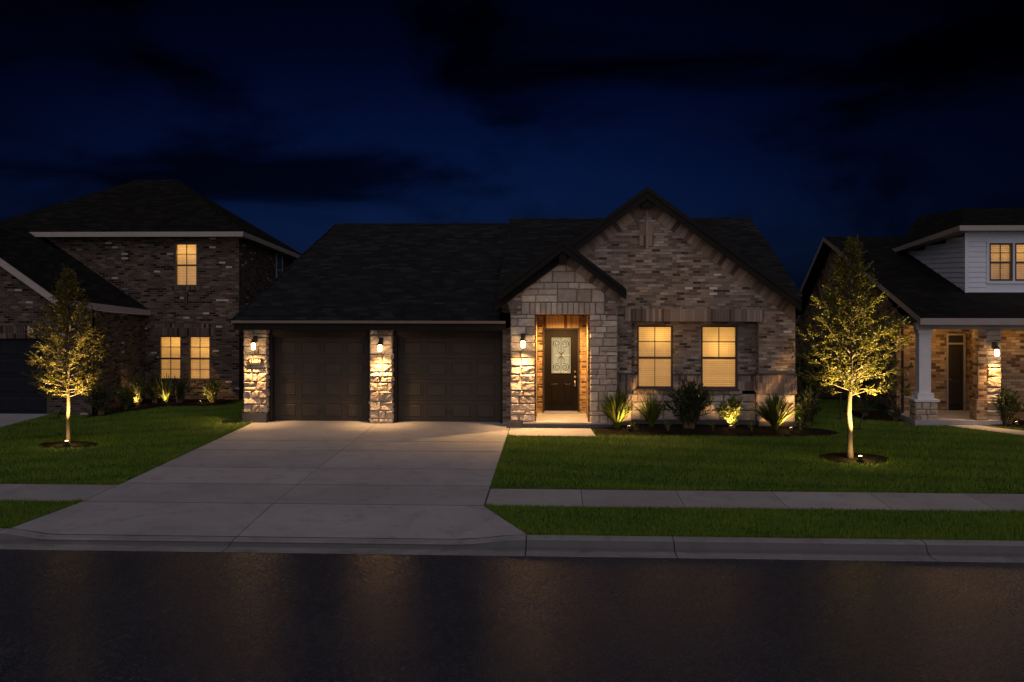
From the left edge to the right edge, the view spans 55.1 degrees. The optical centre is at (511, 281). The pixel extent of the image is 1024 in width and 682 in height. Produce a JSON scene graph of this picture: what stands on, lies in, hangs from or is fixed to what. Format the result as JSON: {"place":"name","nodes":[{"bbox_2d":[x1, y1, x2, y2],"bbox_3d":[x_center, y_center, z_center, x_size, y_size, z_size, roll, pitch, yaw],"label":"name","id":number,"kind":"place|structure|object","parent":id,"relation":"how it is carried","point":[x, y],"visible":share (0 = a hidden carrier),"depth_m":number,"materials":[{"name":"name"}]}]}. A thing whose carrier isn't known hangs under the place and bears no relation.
{"place":"outdoors","nodes":[
{"label":"outdoors","id":0,"kind":"place"},
{"bbox_2d":[0,414,49,426],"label":"neighbour driveway","id":1,"kind":"structure","parent":0,"point":[8,419],"depth_m":28.27,"materials":[{"name":"concrete"}]},
{"bbox_2d":[13,421,524,538],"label":"driveway","id":2,"kind":"structure","parent":0,"point":[367,479],"depth_m":18.66,"materials":[{"name":"concrete"}]},
{"bbox_2d":[19,289,916,555],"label":"ground","id":3,"kind":"structure","parent":0,"point":[910,318],"depth_m":15.98,"materials":[{"name":"grey concrete"}]},
{"bbox_2d":[0,528,1023,562],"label":"kerb","id":4,"kind":"structure","parent":3,"relation":"on","point":[784,548],"depth_m":14.86,"materials":[{"name":"concrete"}]},
{"bbox_2d":[0,549,1023,681],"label":"road","id":5,"kind":"structure","parent":0,"point":[112,616],"depth_m":11.84,"materials":[{"name":"black asphalt"}]},
{"bbox_2d":[0,484,1023,511],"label":"pavement","id":6,"kind":"structure","parent":0,"point":[729,499],"depth_m":17.80,"materials":[{"name":"concrete"}]},
{"bbox_2d":[0,377,1023,540],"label":"lawn","id":7,"kind":"structure","parent":0,"point":[881,408],"depth_m":21.29,"materials":[{"name":"plant"}]},
{"bbox_2d":[38,441,99,447],"bbox_3d":[-10.644,3.913,23.558,1.490,0.055,0.867,0,0,3],"label":"mulch ring","id":8,"kind":"object","parent":7,"relation":"on","point":[75,444],"visible":0.96,"depth_m":23.41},
{"bbox_2d":[21,263,110,442],"bbox_3d":[-10.634,1.753,23.585,1.994,4.377,2.112,0,0,44],"label":"young tree","id":9,"kind":"object","parent":8,"relation":"on","point":[67,278],"visible":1,"depth_m":23.51,"materials":[{"name":"green plant"}]},
{"bbox_2d":[0,180,301,414],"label":"brick house","id":10,"kind":"structure","parent":7,"relation":"on","point":[171,285],"depth_m":32.52,"materials":[{"name":"brown brick"}]},
{"bbox_2d":[0,339,46,413],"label":"garage door","id":11,"kind":"structure","parent":10,"relation":"in","point":[17,396],"depth_m":29.12,"materials":[{"name":"blue paint"}]},
{"bbox_2d":[159,336,181,379],"bbox_3d":[-11.325,2.545,32.960,0.870,1.570,0.780,0,0,3],"label":"window","id":12,"kind":"structure","parent":10,"relation":"in","point":[170,347],"depth_m":32.70,"materials":[{"name":"yellow glass"}]},
{"bbox_2d":[175,243,197,285],"bbox_3d":[-10.786,-0.550,32.935,0.870,1.540,0.780,0,0,3],"label":"window","id":13,"kind":"structure","parent":10,"relation":"in","point":[186,254],"depth_m":32.67,"materials":[{"name":"yellow glass"}]},
{"bbox_2d":[188,336,210,379],"bbox_3d":[-10.336,2.545,32.913,0.850,1.570,0.780,0,0,3],"label":"window","id":14,"kind":"structure","parent":10,"relation":"in","point":[199,347],"depth_m":32.64,"materials":[{"name":"yellow glass"}]},
{"bbox_2d":[276,253,282,277],"bbox_3d":[-8.793,-0.435,37.085,0.060,1.250,0.860,0,0,3],"label":"window","id":15,"kind":"structure","parent":10,"relation":"in","point":[279,258],"depth_m":37.06,"materials":[{"name":"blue glass"}]},
{"bbox_2d":[88,399,241,416],"bbox_3d":[-10.607,3.913,30.358,3.450,0.055,4.450,0,0,3],"label":"mulch bed","id":16,"kind":"object","parent":7,"relation":"on","point":[146,403],"visible":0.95,"depth_m":31.20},
{"bbox_2d":[85,383,114,414],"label":"shrub","id":17,"kind":"object","parent":16,"relation":"on","point":[99,399],"visible":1,"depth_m":28.64,"materials":[{"name":"green plant"}]},
{"bbox_2d":[114,384,137,408],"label":"shrub","id":18,"kind":"object","parent":16,"relation":"on","point":[126,397],"visible":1,"depth_m":29.82,"materials":[{"name":"green plant"}]},
{"bbox_2d":[128,374,146,404],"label":"shrub","id":19,"kind":"object","parent":16,"relation":"on","point":[137,387],"visible":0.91,"depth_m":30.89,"materials":[{"name":"green plant"}]},
{"bbox_2d":[144,372,163,402],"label":"shrub","id":20,"kind":"object","parent":16,"relation":"on","point":[154,393],"visible":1,"depth_m":31.35,"materials":[{"name":"green plant"}]},
{"bbox_2d":[154,372,173,402],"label":"shrub","id":21,"kind":"object","parent":16,"relation":"on","point":[166,392],"visible":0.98,"depth_m":31.33,"materials":[{"name":"green plant"}]},
{"bbox_2d":[168,376,195,402],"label":"shrub","id":22,"kind":"object","parent":16,"relation":"on","point":[178,390],"visible":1,"depth_m":31.41,"materials":[{"name":"green plant"}]},
{"bbox_2d":[202,375,223,402],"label":"shrub","id":23,"kind":"object","parent":16,"relation":"on","point":[214,388],"visible":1,"depth_m":31.38,"materials":[{"name":"green plant"}]},
{"bbox_2d":[222,419,240,423],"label":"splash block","id":24,"kind":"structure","parent":7,"relation":"on","point":[232,421],"depth_m":27.16,"materials":[{"name":"black concrete"}]},
{"bbox_2d":[230,187,801,428],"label":"brick house","id":25,"kind":"structure","parent":7,"relation":"on","point":[646,291],"depth_m":27.22,"materials":[{"name":"brick"}]},
{"bbox_2d":[248,358,261,363],"bbox_3d":[-7.151,2.225,27.317,0.360,0.170,0.071,0,0,3],"label":"address plaque","id":26,"kind":"object","parent":25,"relation":"attached to","point":[254,360],"visible":1,"depth_m":27.29,"materials":[{"name":"beige metal"}]},
{"bbox_2d":[274,337,367,420],"bbox_3d":[-5.371,2.777,27.704,2.700,2.386,0.099,0,0,3],"label":"garage door","id":27,"kind":"structure","parent":25,"relation":"in","point":[317,379],"depth_m":27.69,"materials":[{"name":"paint"}]},
{"bbox_2d":[398,338,499,421],"bbox_3d":[-1.765,2.777,27.534,2.880,2.386,0.099,0,0,3],"label":"garage door","id":28,"kind":"structure","parent":25,"relation":"in","point":[471,393],"depth_m":27.53,"materials":[{"name":"paint"}]},
{"bbox_2d":[545,329,577,410],"bbox_3d":[1.409,2.553,28.171,0.950,2.335,0.129,0,0,3],"label":"front door","id":29,"kind":"structure","parent":25,"relation":"in","point":[561,345],"depth_m":28.19,"materials":[{"name":"paint"}]},
{"bbox_2d":[637,325,672,388],"bbox_3d":[3.941,2.075,27.315,1.080,1.830,0.780,0,0,3],"label":"window","id":30,"kind":"structure","parent":25,"relation":"in","point":[654,342],"depth_m":27.05,"materials":[{"name":"beige glass"}]},
{"bbox_2d":[701,326,736,388],"bbox_3d":[5.684,2.075,27.232,1.090,1.830,0.780,0,0,3],"label":"window","id":31,"kind":"structure","parent":25,"relation":"in","point":[718,343],"depth_m":26.97,"materials":[{"name":"beige glass"}]},
{"bbox_2d":[595,424,840,436],"bbox_3d":[5.385,3.913,25.885,6.380,0.055,1.980,0,0,3],"label":"mulch bed","id":32,"kind":"object","parent":7,"relation":"on","point":[698,429],"visible":0.85,"depth_m":25.52,"materials":[{"name":"brown soil"}]},
{"bbox_2d":[595,387,637,427],"bbox_3d":[2.787,3.351,26.122,1.322,1.141,1.326,0,0,3],"label":"shrub","id":33,"kind":"object","parent":32,"relation":"on","point":[616,409],"visible":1,"depth_m":25.96,"materials":[{"name":"green plant"}]},
{"bbox_2d":[635,392,664,426],"bbox_3d":[3.691,3.415,26.269,1.006,1.012,0.998,0,0,28],"label":"shrub","id":34,"kind":"object","parent":32,"relation":"on","point":[651,411],"visible":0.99,"depth_m":26.14,"materials":[{"name":"green plant"}]},
{"bbox_2d":[664,421,671,430],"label":"plant","id":35,"kind":"object","parent":32,"relation":"on","point":[666,425],"visible":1,"depth_m":25.53,"materials":[{"name":"green plant"}]},
{"bbox_2d":[658,378,717,428],"bbox_3d":[4.673,3.229,26.085,1.592,1.351,1.393,0,0,3],"label":"shrub","id":36,"kind":"object","parent":32,"relation":"on","point":[689,405],"visible":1,"depth_m":25.88,"materials":[{"name":"green plant"}]},
{"bbox_2d":[715,394,745,427],"bbox_3d":[5.766,3.431,26.070,0.821,0.948,0.932,0,0,19],"label":"shrub","id":37,"kind":"object","parent":32,"relation":"on","point":[732,408],"visible":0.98,"depth_m":25.98,"materials":[{"name":"green plant"}]},
{"bbox_2d":[746,421,754,430],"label":"plant","id":38,"kind":"object","parent":32,"relation":"on","point":[751,426],"visible":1,"depth_m":25.43,"materials":[{"name":"green plant"}]},
{"bbox_2d":[749,391,802,429],"bbox_3d":[6.892,3.378,25.640,1.439,1.087,1.528,0,0,23],"label":"shrub","id":39,"kind":"object","parent":32,"relation":"on","point":[775,415],"visible":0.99,"depth_m":25.56,"materials":[{"name":"green plant"}]},
{"bbox_2d":[795,385,822,425],"bbox_3d":[7.983,3.356,26.582,0.798,1.095,0.778,0,0,3],"label":"shrub","id":40,"kind":"object","parent":32,"relation":"on","point":[809,410],"visible":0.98,"depth_m":26.47,"materials":[{"name":"green plant"}]},
{"bbox_2d":[795,335,831,406],"bbox_3d":[9.150,2.732,29.817,1.209,2.343,1.331,0,0,3],"label":"shrub","id":41,"kind":"object","parent":7,"relation":"on","point":[815,369],"visible":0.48,"depth_m":29.67,"materials":[{"name":"green plant"}]},
{"bbox_2d":[795,342,861,397],"bbox_3d":[9.907,3.015,33.145,3.830,1.950,0.150,0,0,3],"label":"wooden fence","id":42,"kind":"object","parent":7,"relation":"on","point":[800,388],"visible":0.15,"depth_m":33.04,"materials":[{"name":"brown wood"}]},
{"bbox_2d":[832,390,841,419],"bbox_3d":[9.239,3.540,27.896,0.272,0.901,0.035,0,0,3],"label":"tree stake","id":43,"kind":"object","parent":7,"relation":"on","point":[839,418],"visible":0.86,"depth_m":27.88,"materials":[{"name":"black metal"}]},
{"bbox_2d":[817,453,888,463],"bbox_3d":[7.574,3.913,21.767,1.582,0.055,1.314,0,0,3],"label":"mulch ring","id":44,"kind":"object","parent":7,"relation":"on","point":[842,458],"visible":0.91,"depth_m":21.59,"materials":[{"name":"brown soil"}]},
{"bbox_2d":[786,234,914,457],"bbox_3d":[7.453,1.450,21.582,2.543,4.981,2.597,0,0,-34],"label":"young tree","id":45,"kind":"object","parent":44,"relation":"on","point":[854,257],"visible":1,"depth_m":21.50,"materials":[{"name":"green plant"}]},
{"bbox_2d":[840,348,875,408],"bbox_3d":[10.598,2.908,30.137,1.253,1.990,1.180,0,0,3],"label":"shrub","id":46,"kind":"object","parent":7,"relation":"on","point":[867,382],"visible":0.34,"depth_m":30.02,"materials":[{"name":"green plant"}]},
{"bbox_2d":[853,415,863,430],"bbox_3d":[9.142,3.763,25.998,0.357,0.460,0.035,0,0,3],"label":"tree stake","id":47,"kind":"object","parent":7,"relation":"on","point":[859,428],"visible":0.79,"depth_m":25.98,"materials":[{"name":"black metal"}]},
{"bbox_2d":[844,410,904,421],"bbox_3d":[10.508,3.913,28.587,1.100,0.055,2.300,0,0,3],"label":"mulch bed","id":48,"kind":"object","parent":7,"relation":"on","point":[876,415],"visible":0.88,"depth_m":28.31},
{"bbox_2d":[852,397,877,415],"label":"shrub","id":49,"kind":"object","parent":48,"relation":"on","point":[865,409],"visible":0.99,"depth_m":28.42,"materials":[{"name":"green plant"}]},
{"bbox_2d":[886,402,903,420],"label":"shrub","id":50,"kind":"object","parent":48,"relation":"on","point":[896,413],"visible":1,"depth_m":27.50,"materials":[{"name":"green plant"}]},
{"bbox_2d":[795,208,1023,425],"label":"brick house","id":51,"kind":"structure","parent":7,"relation":"on","point":[960,300],"depth_m":28.98,"materials":[{"name":"brick"}]},
{"bbox_2d":[948,344,962,409],"bbox_3d":[13.071,2.820,28.911,0.450,1.920,0.110,0,0,3],"label":"front door","id":52,"kind":"structure","parent":51,"relation":"in","point":[955,352],"depth_m":28.90,"materials":[{"name":"brown wood"}]},
{"bbox_2d":[989,243,1012,280],"bbox_3d":[14.482,-0.570,29.420,0.780,1.220,0.780,0,0,3],"label":"window","id":53,"kind":"structure","parent":51,"relation":"in","point":[995,253],"depth_m":29.14,"materials":[{"name":"yellow glass"}]},
{"bbox_2d":[1001,243,1023,280],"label":"window","id":54,"kind":"structure","parent":51,"relation":"in","point":[1019,247],"depth_m":29.14,"materials":[{"name":"yellow glass"}]},
{"bbox_2d":[989,420,1023,427],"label":"mulch bed","id":55,"kind":"object","parent":7,"relation":"on","point":[1021,424],"visible":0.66,"depth_m":26.67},
{"bbox_2d":[991,386,1023,423],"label":"shrub","id":56,"kind":"object","parent":55,"relation":"on","point":[1007,403],"visible":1,"depth_m":26.71,"materials":[{"name":"green plant"}]},
{"bbox_2d":[0,0,1023,288],"label":"sky","id":57,"kind":"structure","parent":0,"point":[809,121],"materials":[{"name":"blue"}]},
{"bbox_2d":[508,428,594,436],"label":"path","id":58,"kind":"structure","parent":0,"point":[574,432],"depth_m":25.71,"materials":[{"name":"concrete"}]},
{"bbox_2d":[631,421,638,430],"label":"plant","id":59,"kind":"object","parent":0,"point":[635,427],"visible":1,"depth_m":25.62,"materials":[{"name":"green plant"}]},
{"bbox_2d":[948,425,1023,434],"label":"path","id":60,"kind":"structure","parent":0,"point":[1019,432],"depth_m":26.00,"materials":[{"name":"concrete"}]}
]}

